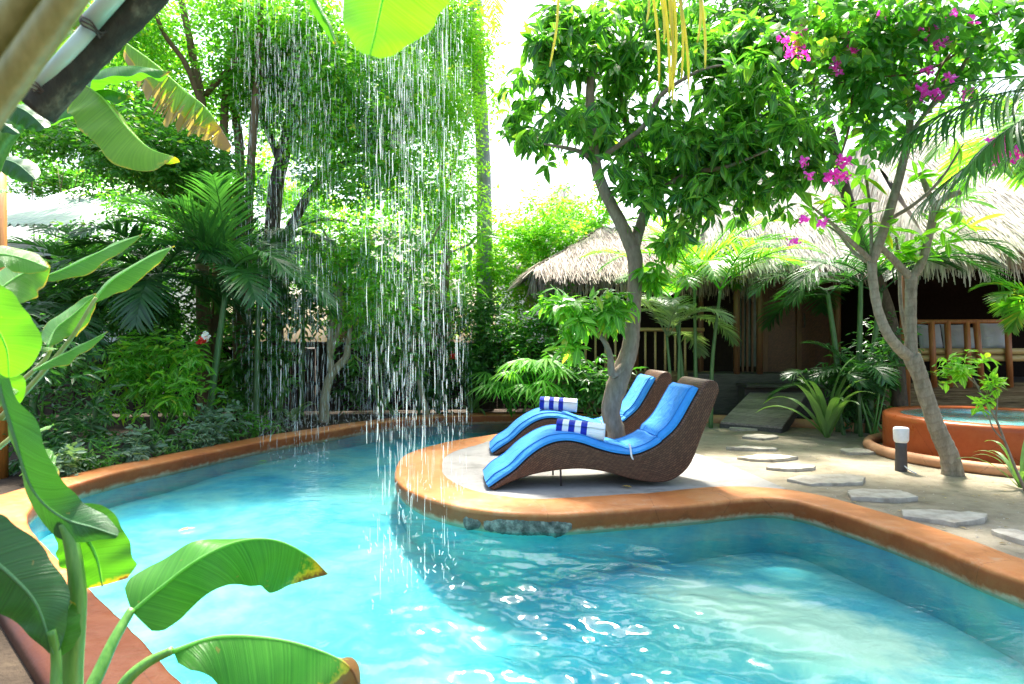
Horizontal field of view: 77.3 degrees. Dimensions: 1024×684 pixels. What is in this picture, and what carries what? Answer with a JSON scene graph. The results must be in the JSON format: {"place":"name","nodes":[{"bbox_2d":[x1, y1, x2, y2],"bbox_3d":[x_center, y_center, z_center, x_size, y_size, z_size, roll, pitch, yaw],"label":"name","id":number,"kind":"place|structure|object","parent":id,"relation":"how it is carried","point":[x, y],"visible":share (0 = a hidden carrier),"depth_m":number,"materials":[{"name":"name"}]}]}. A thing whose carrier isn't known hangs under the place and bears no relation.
{"place":"outdoors","nodes":[
{"label":"outdoors","id":0,"kind":"place"},
{"bbox_2d":[0,0,91,129],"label":"bamboo rafter","id":1,"kind":"object","parent":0,"point":[36,42],"visible":1,"depth_m":0.80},
{"bbox_2d":[0,0,40,56],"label":"bamboo rafter","id":2,"kind":"object","parent":1,"relation":"on","point":[15,15],"visible":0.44,"depth_m":0.80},
{"bbox_2d":[21,0,169,122],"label":"wooden beam","id":3,"kind":"structure","parent":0,"point":[122,26],"depth_m":1.66,"materials":[{"name":"wood"}]},
{"bbox_2d":[30,0,124,93],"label":"water pipe","id":4,"kind":"object","parent":3,"relation":"attached to","point":[96,15],"visible":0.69,"depth_m":1.62,"materials":[{"name":"metal"}]},
{"bbox_2d":[307,0,449,57],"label":"hanging banana leaf","id":5,"kind":"object","parent":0,"point":[381,28],"visible":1,"depth_m":1.54,"materials":[{"name":"plant"}]},
{"bbox_2d":[306,220,475,349],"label":"tree","id":6,"kind":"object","parent":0,"point":[342,335],"depth_m":15.00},
{"bbox_2d":[0,347,881,683],"bbox_3d":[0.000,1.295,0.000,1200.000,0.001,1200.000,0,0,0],"label":"ground","id":7,"kind":"structure","parent":0,"point":[14,669],"depth_m":9.47,"materials":[{"name":"soil"}]},
{"bbox_2d":[0,172,8,478],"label":"wooden post","id":8,"kind":"object","parent":7,"relation":"on","point":[4,461],"visible":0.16,"depth_m":6.08,"materials":[{"name":"orange wood"}]},
{"bbox_2d":[19,442,99,477],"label":"groundcover plant","id":9,"kind":"object","parent":7,"relation":"on","point":[64,465],"visible":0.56,"depth_m":6.01,"materials":[{"name":"green plant"}]},
{"bbox_2d":[3,313,134,475],"bbox_3d":[-4.774,0.654,6.725,1.309,1.876,1.629,0,0,0],"label":"garden bush","id":10,"kind":"object","parent":7,"relation":"on","point":[79,422],"visible":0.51,"depth_m":6.71,"materials":[{"name":"green plant"}]},
{"bbox_2d":[23,255,119,410],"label":"garden bush","id":11,"kind":"object","parent":7,"relation":"on","point":[62,282],"visible":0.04,"depth_m":9.63,"materials":[{"name":"green plant"}]},
{"bbox_2d":[0,189,173,449],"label":"canna plant","id":12,"kind":"object","parent":7,"relation":"on","point":[25,275],"visible":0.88,"depth_m":2.11,"materials":[{"name":"green plant"}]},
{"bbox_2d":[20,266,159,418],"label":"areca palm","id":13,"kind":"object","parent":7,"relation":"on","point":[84,334],"visible":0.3,"depth_m":7.92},
{"bbox_2d":[7,183,195,349],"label":"garden shed","id":14,"kind":"structure","parent":7,"relation":"on","point":[48,209],"depth_m":13.64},
{"bbox_2d":[75,436,129,469],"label":"groundcover plant","id":15,"kind":"object","parent":7,"relation":"on","point":[111,460],"visible":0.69,"depth_m":6.43,"materials":[{"name":"green plant"}]},
{"bbox_2d":[20,1,190,237],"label":"garden tree","id":16,"kind":"object","parent":7,"relation":"on","point":[123,82],"visible":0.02,"depth_m":14.43,"materials":[{"name":"green plant"}]},
{"bbox_2d":[7,222,219,429],"bbox_3d":[-6.047,-0.129,9.338,3.061,2.838,3.291,0,0,35],"label":"areca palm","id":17,"kind":"object","parent":7,"relation":"on","point":[46,229],"visible":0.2,"depth_m":8.75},
{"bbox_2d":[0,11,231,182],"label":"banana plant","id":18,"kind":"object","parent":7,"relation":"on","point":[95,115],"visible":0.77,"depth_m":4.30,"materials":[{"name":"green plant"}]},
{"bbox_2d":[23,271,212,435],"bbox_3d":[-5.633,0.163,8.818,2.764,2.273,1.789,0,0,-26],"label":"garden bush","id":19,"kind":"object","parent":7,"relation":"on","point":[166,321],"visible":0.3,"depth_m":8.84,"materials":[{"name":"green plant"}]},
{"bbox_2d":[7,153,232,245],"bbox_3d":[-10.338,-2.074,16.619,8.603,6.742,3.277,0,0,30],"label":"garden bush","id":20,"kind":"object","parent":7,"relation":"on","point":[54,180],"visible":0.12,"depth_m":17.39,"materials":[{"name":"green plant"}]},
{"bbox_2d":[106,423,173,464],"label":"groundcover plant","id":21,"kind":"object","parent":7,"relation":"on","point":[135,448],"visible":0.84,"depth_m":6.81,"materials":[{"name":"green plant"}]},
{"bbox_2d":[78,324,227,441],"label":"garden bush","id":22,"kind":"object","parent":7,"relation":"on","point":[137,371],"visible":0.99,"depth_m":7.96,"materials":[{"name":"green plant"}]},
{"bbox_2d":[50,219,264,433],"bbox_3d":[-4.886,-0.132,8.965,2.763,2.848,2.692,0,0,0],"label":"areca palm","id":23,"kind":"object","parent":7,"relation":"on","point":[138,304],"visible":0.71,"depth_m":8.46,"materials":[{"name":"plant"}]},
{"bbox_2d":[7,0,309,419],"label":"garden tree","id":24,"kind":"object","parent":7,"relation":"on","point":[193,153],"visible":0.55,"depth_m":10.08,"materials":[{"name":"green plant"}]},
{"bbox_2d":[30,177,303,386],"bbox_3d":[-6.164,-0.863,11.678,5.173,4.318,2.180,0,0,0],"label":"garden bush","id":25,"kind":"object","parent":7,"relation":"on","point":[146,228],"visible":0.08,"depth_m":11.56,"materials":[{"name":"green plant"}]},
{"bbox_2d":[139,419,197,456],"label":"groundcover plant","id":26,"kind":"object","parent":7,"relation":"on","point":[158,437],"visible":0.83,"depth_m":7.20,"materials":[{"name":"green plant"}]},
{"bbox_2d":[0,378,360,683],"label":"banana plant","id":27,"kind":"object","parent":7,"relation":"on","point":[43,603],"visible":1,"depth_m":1.78,"materials":[{"name":"green plant"}]},
{"bbox_2d":[160,416,226,452],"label":"groundcover plant","id":28,"kind":"object","parent":7,"relation":"on","point":[191,442],"visible":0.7,"depth_m":7.51,"materials":[{"name":"green plant"}]},
{"bbox_2d":[188,391,252,447],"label":"groundcover plant","id":29,"kind":"object","parent":7,"relation":"on","point":[216,414],"visible":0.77,"depth_m":7.87,"materials":[{"name":"green plant"}]},
{"bbox_2d":[104,170,343,427],"bbox_3d":[-3.758,-0.365,8.727,3.072,3.325,2.644,0,0,0],"label":"areca palm","id":30,"kind":"object","parent":7,"relation":"on","point":[206,223],"visible":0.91,"depth_m":8.18,"materials":[{"name":"plant"}]},
{"bbox_2d":[217,407,274,442],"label":"groundcover plant","id":31,"kind":"object","parent":7,"relation":"on","point":[254,432],"visible":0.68,"depth_m":8.30,"materials":[{"name":"green plant"}]},
{"bbox_2d":[215,347,305,424],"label":"garden bush","id":32,"kind":"object","parent":7,"relation":"on","point":[240,396],"visible":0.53,"depth_m":10.11,"materials":[{"name":"green plant"}]},
{"bbox_2d":[174,198,351,426],"bbox_3d":[-3.721,-0.348,9.722,2.435,3.278,2.520,0,0,0],"label":"areca palm","id":33,"kind":"object","parent":7,"relation":"on","point":[280,236],"visible":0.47,"depth_m":9.66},
{"bbox_2d":[245,406,299,437],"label":"groundcover plant","id":34,"kind":"object","parent":7,"relation":"on","point":[280,430],"visible":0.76,"depth_m":8.75,"materials":[{"name":"green plant"}]},
{"bbox_2d":[215,270,332,422],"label":"garden bush","id":35,"kind":"object","parent":7,"relation":"on","point":[278,358],"visible":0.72,"depth_m":10.09,"materials":[{"name":"green plant"}]},
{"bbox_2d":[21,341,550,414],"bbox_3d":[-5.013,0.615,11.242,12.066,1.250,0.148,0,0,-7],"label":"plank fence","id":36,"kind":"object","parent":7,"relation":"on","point":[310,383],"visible":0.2,"depth_m":11.47,"materials":[{"name":"brown wood"}]},
{"bbox_2d":[264,401,311,421],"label":"spider lily","id":37,"kind":"object","parent":7,"relation":"on","point":[296,412],"visible":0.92,"depth_m":10.05,"materials":[{"name":"green plant"}]},
{"bbox_2d":[221,236,384,416],"bbox_3d":[-3.511,-0.211,11.055,2.607,3.004,2.594,0,0,0],"label":"areca palm","id":38,"kind":"object","parent":7,"relation":"on","point":[284,284],"visible":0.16,"depth_m":10.96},
{"bbox_2d":[232,221,422,348],"bbox_3d":[-4.041,-0.607,13.103,4.505,3.809,1.667,0,0,0],"label":"garden bush","id":39,"kind":"object","parent":7,"relation":"on","point":[294,285],"visible":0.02,"depth_m":13.06,"materials":[{"name":"green plant"}]},
{"bbox_2d":[195,0,502,417],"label":"garden tree","id":40,"kind":"object","parent":7,"relation":"on","point":[330,102],"visible":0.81,"depth_m":10.26,"materials":[{"name":"green plant"}]},
{"bbox_2d":[233,141,472,337],"bbox_3d":[-3.157,-1.326,12.535,5.020,5.247,1.766,0,0,0],"label":"garden bush","id":41,"kind":"object","parent":7,"relation":"on","point":[290,193],"visible":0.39,"depth_m":12.40,"materials":[{"name":"green plant"}]},
{"bbox_2d":[265,207,472,422],"bbox_3d":[-2.300,-0.400,10.167,3.388,3.392,1.848,0,0,0],"label":"garden tree","id":42,"kind":"object","parent":7,"relation":"on","point":[357,257],"visible":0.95,"depth_m":10.05,"materials":[{"name":"green plant"}]},
{"bbox_2d":[320,285,444,418],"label":"garden bush","id":43,"kind":"object","parent":7,"relation":"on","point":[374,344],"visible":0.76,"depth_m":10.59,"materials":[{"name":"green plant"}]},
{"bbox_2d":[286,268,478,414],"bbox_3d":[-2.425,-0.124,11.290,3.728,2.848,1.725,0,0,0],"label":"garden bush","id":44,"kind":"object","parent":7,"relation":"on","point":[432,302],"visible":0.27,"depth_m":11.18,"materials":[{"name":"green plant"}]},
{"bbox_2d":[330,347,463,415],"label":"garden bush","id":45,"kind":"object","parent":7,"relation":"on","point":[402,381],"visible":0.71,"depth_m":11.13,"materials":[{"name":"green plant"}]},
{"bbox_2d":[403,374,467,412],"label":"spider lily","id":46,"kind":"object","parent":7,"relation":"on","point":[438,401],"visible":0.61,"depth_m":11.23,"materials":[{"name":"green plant"}]},
{"bbox_2d":[379,179,497,414],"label":"frangipani tree","id":47,"kind":"object","parent":7,"relation":"on","point":[469,278],"visible":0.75,"depth_m":10.32,"materials":[{"name":"green plant"}]},
{"bbox_2d":[371,0,511,395],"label":"garden tree","id":48,"kind":"object","parent":7,"relation":"on","point":[454,154],"visible":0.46,"depth_m":11.37,"materials":[{"name":"green plant"}]},
{"bbox_2d":[444,394,496,415],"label":"spider lily","id":49,"kind":"object","parent":7,"relation":"on","point":[471,408],"visible":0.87,"depth_m":11.14,"materials":[{"name":"green plant"}]},
{"bbox_2d":[431,279,537,412],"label":"garden bush","id":50,"kind":"object","parent":7,"relation":"on","point":[479,315],"visible":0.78,"depth_m":11.07,"materials":[{"name":"green plant"}]},
{"bbox_2d":[469,0,510,410],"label":"coconut palm","id":51,"kind":"object","parent":7,"relation":"on","point":[484,178],"visible":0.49,"depth_m":12.09,"materials":[{"name":"green plant"}]},
{"bbox_2d":[462,372,525,416],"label":"fan palm","id":52,"kind":"object","parent":7,"relation":"on","point":[495,387],"visible":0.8,"depth_m":10.42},
{"bbox_2d":[420,181,594,354],"bbox_3d":[-0.043,-0.896,12.246,3.455,4.384,1.980,0,0,-25],"label":"garden bush","id":53,"kind":"object","parent":7,"relation":"on","point":[498,267],"visible":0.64,"depth_m":12.14,"materials":[{"name":"green plant"}]},
{"bbox_2d":[482,279,589,413],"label":"garden bush","id":54,"kind":"object","parent":7,"relation":"on","point":[551,331],"visible":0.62,"depth_m":10.71,"materials":[{"name":"green plant"}]},
{"bbox_2d":[490,358,582,408],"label":"fan palm","id":55,"kind":"object","parent":7,"relation":"on","point":[528,363],"visible":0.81,"depth_m":9.51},
{"bbox_2d":[493,182,604,341],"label":"tree","id":56,"kind":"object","parent":7,"relation":"on","point":[561,193],"depth_m":19.32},
{"bbox_2d":[510,178,636,286],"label":"garden bush","id":57,"kind":"object","parent":7,"relation":"on","point":[599,222],"visible":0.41,"depth_m":12.74,"materials":[{"name":"green plant"}]},
{"bbox_2d":[582,405,601,417],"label":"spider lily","id":58,"kind":"object","parent":7,"relation":"on","point":[593,416],"visible":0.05,"depth_m":9.41,"materials":[{"name":"green plant"}]},
{"bbox_2d":[442,440,786,498],"bbox_3d":[0.615,1.271,7.032,2.918,0.050,3.804,0,0,-11],"label":"concrete ledge","id":59,"kind":"object","parent":7,"relation":"on","point":[464,467],"visible":0.38,"depth_m":5.76,"materials":[{"name":"concrete"}]},
{"bbox_2d":[489,369,671,454],"bbox_3d":[0.756,0.788,7.387,2.037,0.915,0.645,0,0,-3],"label":"sun lounger","id":60,"kind":"object","parent":59,"relation":"on","point":[643,396],"visible":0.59,"depth_m":7.12,"materials":[{"name":"fabric"}]},
{"bbox_2d":[539,397,576,411],"bbox_3d":[0.530,0.712,7.299,0.427,0.175,0.163,0,0,10],"label":"rolled towel","id":61,"kind":"object","parent":60,"relation":"on","point":[559,404],"visible":1,"depth_m":7.24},
{"bbox_2d":[483,376,718,489],"bbox_3d":[0.761,0.788,5.769,2.037,0.915,0.645,0,0,-6],"label":"sun lounger","id":62,"kind":"object","parent":59,"relation":"on","point":[661,444],"visible":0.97,"depth_m":5.51,"materials":[{"name":"brown wicker"}]},
{"bbox_2d":[556,419,605,440],"bbox_3d":[0.601,0.769,5.599,0.431,0.189,0.163,0,0,12],"label":"rolled towel","id":63,"kind":"object","parent":62,"relation":"on","point":[594,430],"visible":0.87,"depth_m":5.53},
{"bbox_2d":[493,0,841,438],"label":"mango tree","id":64,"kind":"object","parent":59,"relation":"on","point":[733,153],"visible":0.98,"depth_m":6.00,"materials":[{"name":"green plant"}]},
{"bbox_2d":[507,226,783,412],"bbox_3d":[2.283,-0.360,12.633,4.778,3.900,4.456,0,0,0],"label":"thatched hut","id":65,"kind":"object","parent":7,"relation":"on","point":[566,265],"visible":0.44,"depth_m":11.32,"materials":[{"name":"beige plant"}]},
{"bbox_2d":[720,392,807,432],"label":"wooden ramp","id":66,"kind":"structure","parent":7,"relation":"on","point":[744,413],"depth_m":9.60,"materials":[{"name":"grey wood"}]},
{"bbox_2d":[657,0,908,406],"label":"garden tree","id":67,"kind":"object","parent":7,"relation":"on","point":[898,398],"visible":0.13,"depth_m":7.88,"materials":[{"name":"green plant"}]},
{"bbox_2d":[674,171,895,417],"bbox_3d":[4.573,-1.081,12.364,3.200,4.641,4.915,0,0,0],"label":"thatched hut","id":68,"kind":"object","parent":7,"relation":"on","point":[755,360],"visible":0.23,"depth_m":11.12,"materials":[{"name":"plant"}]},
{"bbox_2d":[740,291,755,366],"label":"wooden slats","id":69,"kind":"structure","parent":68,"relation":"in","point":[749,300],"depth_m":11.47,"materials":[{"name":"brown wood"}]},
{"bbox_2d":[768,275,828,371],"bbox_3d":[5.116,-0.380,11.415,1.120,1.850,0.139,0,0,0],"label":"door","id":70,"kind":"structure","parent":68,"relation":"in","point":[781,340],"depth_m":11.44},
{"bbox_2d":[815,311,928,434],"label":"garden bush","id":71,"kind":"object","parent":7,"relation":"on","point":[882,359],"visible":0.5,"depth_m":8.81,"materials":[{"name":"green plant"}]},
{"bbox_2d":[827,137,1023,421],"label":"thatched pavilion","id":72,"kind":"structure","parent":7,"relation":"on","point":[946,298],"depth_m":10.01,"materials":[{"name":"plant"}]},
{"bbox_2d":[917,324,942,347],"bbox_3d":[6.563,-0.075,10.050,0.360,0.412,0.193,0,0,0],"label":"bench pillow","id":73,"kind":"object","parent":72,"relation":"on","point":[923,338],"visible":0.62,"depth_m":9.99,"materials":[{"name":"grey fabric"}]},
{"bbox_2d":[940,324,963,347],"bbox_3d":[6.955,-0.075,10.050,0.400,0.412,0.193,0,0,0],"label":"bench pillow","id":74,"kind":"object","parent":72,"relation":"on","point":[957,336],"visible":0.52,"depth_m":9.98,"materials":[{"name":"grey fabric"}]},
{"bbox_2d":[970,327,981,347],"bbox_3d":[7.282,-0.045,10.100,0.280,0.392,0.191,0,0,0],"label":"bench pillow","id":75,"kind":"object","parent":72,"relation":"on","point":[972,338],"visible":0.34,"depth_m":10.03,"materials":[{"name":"grey fabric"}]},
{"bbox_2d":[980,323,1004,347],"bbox_3d":[7.558,-0.096,10.050,0.440,0.451,0.216,0,0,0],"label":"bench pillow","id":76,"kind":"object","parent":72,"relation":"on","point":[992,336],"visible":0.56,"depth_m":9.97,"materials":[{"name":"grey fabric"}]},
{"bbox_2d":[882,405,1023,465],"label":"plunge tub","id":77,"kind":"object","parent":7,"relation":"on","point":[970,434],"visible":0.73,"depth_m":6.72,"materials":[{"name":"concrete"}]},
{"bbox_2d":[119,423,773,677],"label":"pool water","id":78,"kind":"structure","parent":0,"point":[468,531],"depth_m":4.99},
{"bbox_2d":[7,0,1023,341],"label":"sky","id":79,"kind":"structure","parent":0,"point":[513,174],"materials":[{"name":"white"}]},
{"bbox_2d":[29,424,1023,664],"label":"pool wall","id":80,"kind":"structure","parent":0,"point":[510,565],"depth_m":4.76,"materials":[{"name":"tile"}]},
{"bbox_2d":[0,412,1023,683],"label":"pool coping","id":81,"kind":"object","parent":80,"relation":"on","point":[426,486],"visible":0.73,"depth_m":4.83,"materials":[{"name":"concrete"}]},
{"bbox_2d":[40,431,1023,683],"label":"pool floor","id":82,"kind":"structure","parent":0,"point":[802,620],"depth_m":4.29,"materials":[{"name":"tile"}]},
{"bbox_2d":[549,0,706,102],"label":"hanging palm inflorescence","id":83,"kind":"object","parent":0,"point":[672,60],"visible":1,"depth_m":3.56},
{"bbox_2d":[696,423,1023,558],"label":"sand path","id":84,"kind":"structure","parent":0,"point":[803,444],"depth_m":5.96,"materials":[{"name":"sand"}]},
{"bbox_2d":[540,349,649,418],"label":"garden bush","id":85,"kind":"object","parent":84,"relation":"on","point":[584,388],"visible":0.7,"depth_m":9.54,"materials":[{"name":"green plant"}]},
{"bbox_2d":[625,291,741,382],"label":"areca palm","id":86,"kind":"object","parent":84,"relation":"on","point":[670,306],"visible":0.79,"depth_m":9.49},
{"bbox_2d":[579,207,825,427],"bbox_3d":[2.747,-0.397,9.665,3.544,3.377,2.850,0,0,20],"label":"areca palm","id":87,"kind":"object","parent":84,"relation":"on","point":[695,261],"visible":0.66,"depth_m":9.23,"materials":[{"name":"plant"}]},
{"bbox_2d":[729,427,757,430],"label":"stepping stone","id":88,"kind":"object","parent":84,"relation":"on","point":[741,429],"visible":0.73,"depth_m":9.14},
{"bbox_2d":[726,446,777,451],"bbox_3d":[2.807,1.275,7.534,0.601,0.094,0.226,0,0,0],"label":"stepping stone","id":89,"kind":"object","parent":84,"relation":"on","point":[751,448],"visible":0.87,"depth_m":7.45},
{"bbox_2d":[742,434,778,440],"bbox_3d":[3.273,1.276,8.435,0.475,0.094,0.311,0,0,-28],"label":"stepping stone","id":90,"kind":"object","parent":84,"relation":"on","point":[763,437],"visible":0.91,"depth_m":8.38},
{"bbox_2d":[737,454,797,461],"bbox_3d":[2.761,1.275,6.908,0.610,0.090,0.296,0,0,-21],"label":"stepping stone","id":91,"kind":"object","parent":84,"relation":"on","point":[768,458],"visible":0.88,"depth_m":6.85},
{"bbox_2d":[766,464,815,471],"bbox_3d":[2.772,1.276,6.368,0.500,0.092,0.245,0,0,0],"label":"stepping stone","id":92,"kind":"object","parent":84,"relation":"on","point":[790,467],"visible":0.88,"depth_m":6.32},
{"bbox_2d":[707,415,881,432],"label":"garden curb","id":93,"kind":"structure","parent":84,"relation":"on","point":[801,423],"depth_m":9.47,"materials":[{"name":"stone"}]},
{"bbox_2d":[757,358,874,437],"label":"spider lily","id":94,"kind":"object","parent":84,"relation":"on","point":[826,418],"visible":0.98,"depth_m":8.24,"materials":[{"name":"green plant"}]},
{"bbox_2d":[787,473,865,485],"bbox_3d":[2.864,1.276,5.806,0.727,0.101,0.356,0,0,0],"label":"stepping stone","id":95,"kind":"object","parent":84,"relation":"on","point":[844,479],"visible":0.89,"depth_m":5.75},
{"bbox_2d":[766,341,929,436],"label":"areca palm","id":96,"kind":"object","parent":84,"relation":"on","point":[880,372],"visible":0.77,"depth_m":8.51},
{"bbox_2d":[840,448,876,454],"bbox_3d":[3.982,1.278,7.335,0.449,0.091,0.305,0,0,0],"label":"stepping stone","id":97,"kind":"object","parent":84,"relation":"on","point":[854,451],"visible":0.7,"depth_m":7.24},
{"bbox_2d":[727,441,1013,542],"bbox_3d":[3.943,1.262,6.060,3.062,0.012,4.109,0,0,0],"label":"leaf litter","id":98,"kind":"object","parent":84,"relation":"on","point":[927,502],"visible":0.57,"depth_m":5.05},
{"bbox_2d":[746,216,1018,433],"bbox_3d":[4.911,-0.165,9.225,3.447,2.915,2.876,0,0,0],"label":"areca palm","id":99,"kind":"object","parent":84,"relation":"on","point":[802,280],"visible":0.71,"depth_m":8.78,"materials":[{"name":"plant"}]},
{"bbox_2d":[847,488,917,502],"bbox_3d":[3.005,1.276,5.241,0.516,0.093,0.375,0,0,13],"label":"stepping stone","id":100,"kind":"object","parent":84,"relation":"on","point":[880,495],"visible":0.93,"depth_m":5.13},
{"bbox_2d":[789,0,1004,476],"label":"frangipani tree","id":101,"kind":"object","parent":84,"relation":"on","point":[941,438],"visible":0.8,"depth_m":6.06,"materials":[{"name":"green plant"}]},
{"bbox_2d":[752,0,1023,244],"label":"bougainvillea","id":102,"kind":"object","parent":101,"relation":"attached to","point":[862,51],"visible":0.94,"depth_m":5.31,"materials":[{"name":"green plant"}]},
{"bbox_2d":[893,426,916,473],"bbox_3d":[3.837,1.054,6.264,0.140,0.432,0.232,0,0,0],"label":"garden lamp","id":103,"kind":"object","parent":84,"relation":"on","point":[901,437],"visible":1,"depth_m":6.26,"materials":[{"name":"white plastic"}]},
{"bbox_2d":[855,75,1023,225],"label":"areca palm","id":104,"kind":"object","parent":84,"relation":"on","point":[984,154],"visible":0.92,"depth_m":4.88,"materials":[{"name":"green plant"}]},
{"bbox_2d":[862,432,1019,476],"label":"tub curb","id":105,"kind":"structure","parent":84,"relation":"on","point":[870,442],"depth_m":6.51,"materials":[{"name":"concrete"}]},
{"bbox_2d":[901,509,987,526],"bbox_3d":[3.090,1.276,4.573,0.527,0.095,0.385,0,0,32],"label":"stepping stone","id":106,"kind":"object","parent":84,"relation":"on","point":[950,518],"visible":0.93,"depth_m":4.54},
{"bbox_2d":[888,72,1023,207],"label":"areca palm","id":107,"kind":"object","parent":84,"relation":"on","point":[979,144],"visible":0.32,"depth_m":8.10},
{"bbox_2d":[932,349,1023,490],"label":"leaning shrub","id":108,"kind":"object","parent":84,"relation":"on","point":[963,371],"visible":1,"depth_m":5.15,"materials":[{"name":"green plant"}]},
{"bbox_2d":[957,440,1023,487],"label":"spider lily","id":109,"kind":"object","parent":84,"relation":"on","point":[1012,470],"visible":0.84,"depth_m":5.54,"materials":[{"name":"green plant"}]},
{"bbox_2d":[969,279,1023,336],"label":"areca palm","id":110,"kind":"object","parent":84,"relation":"on","point":[1013,320],"visible":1,"depth_m":8.42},
{"bbox_2d":[991,528,1023,545],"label":"stepping stone","id":111,"kind":"object","parent":84,"relation":"on","point":[1016,536],"visible":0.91,"depth_m":4.13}
]}

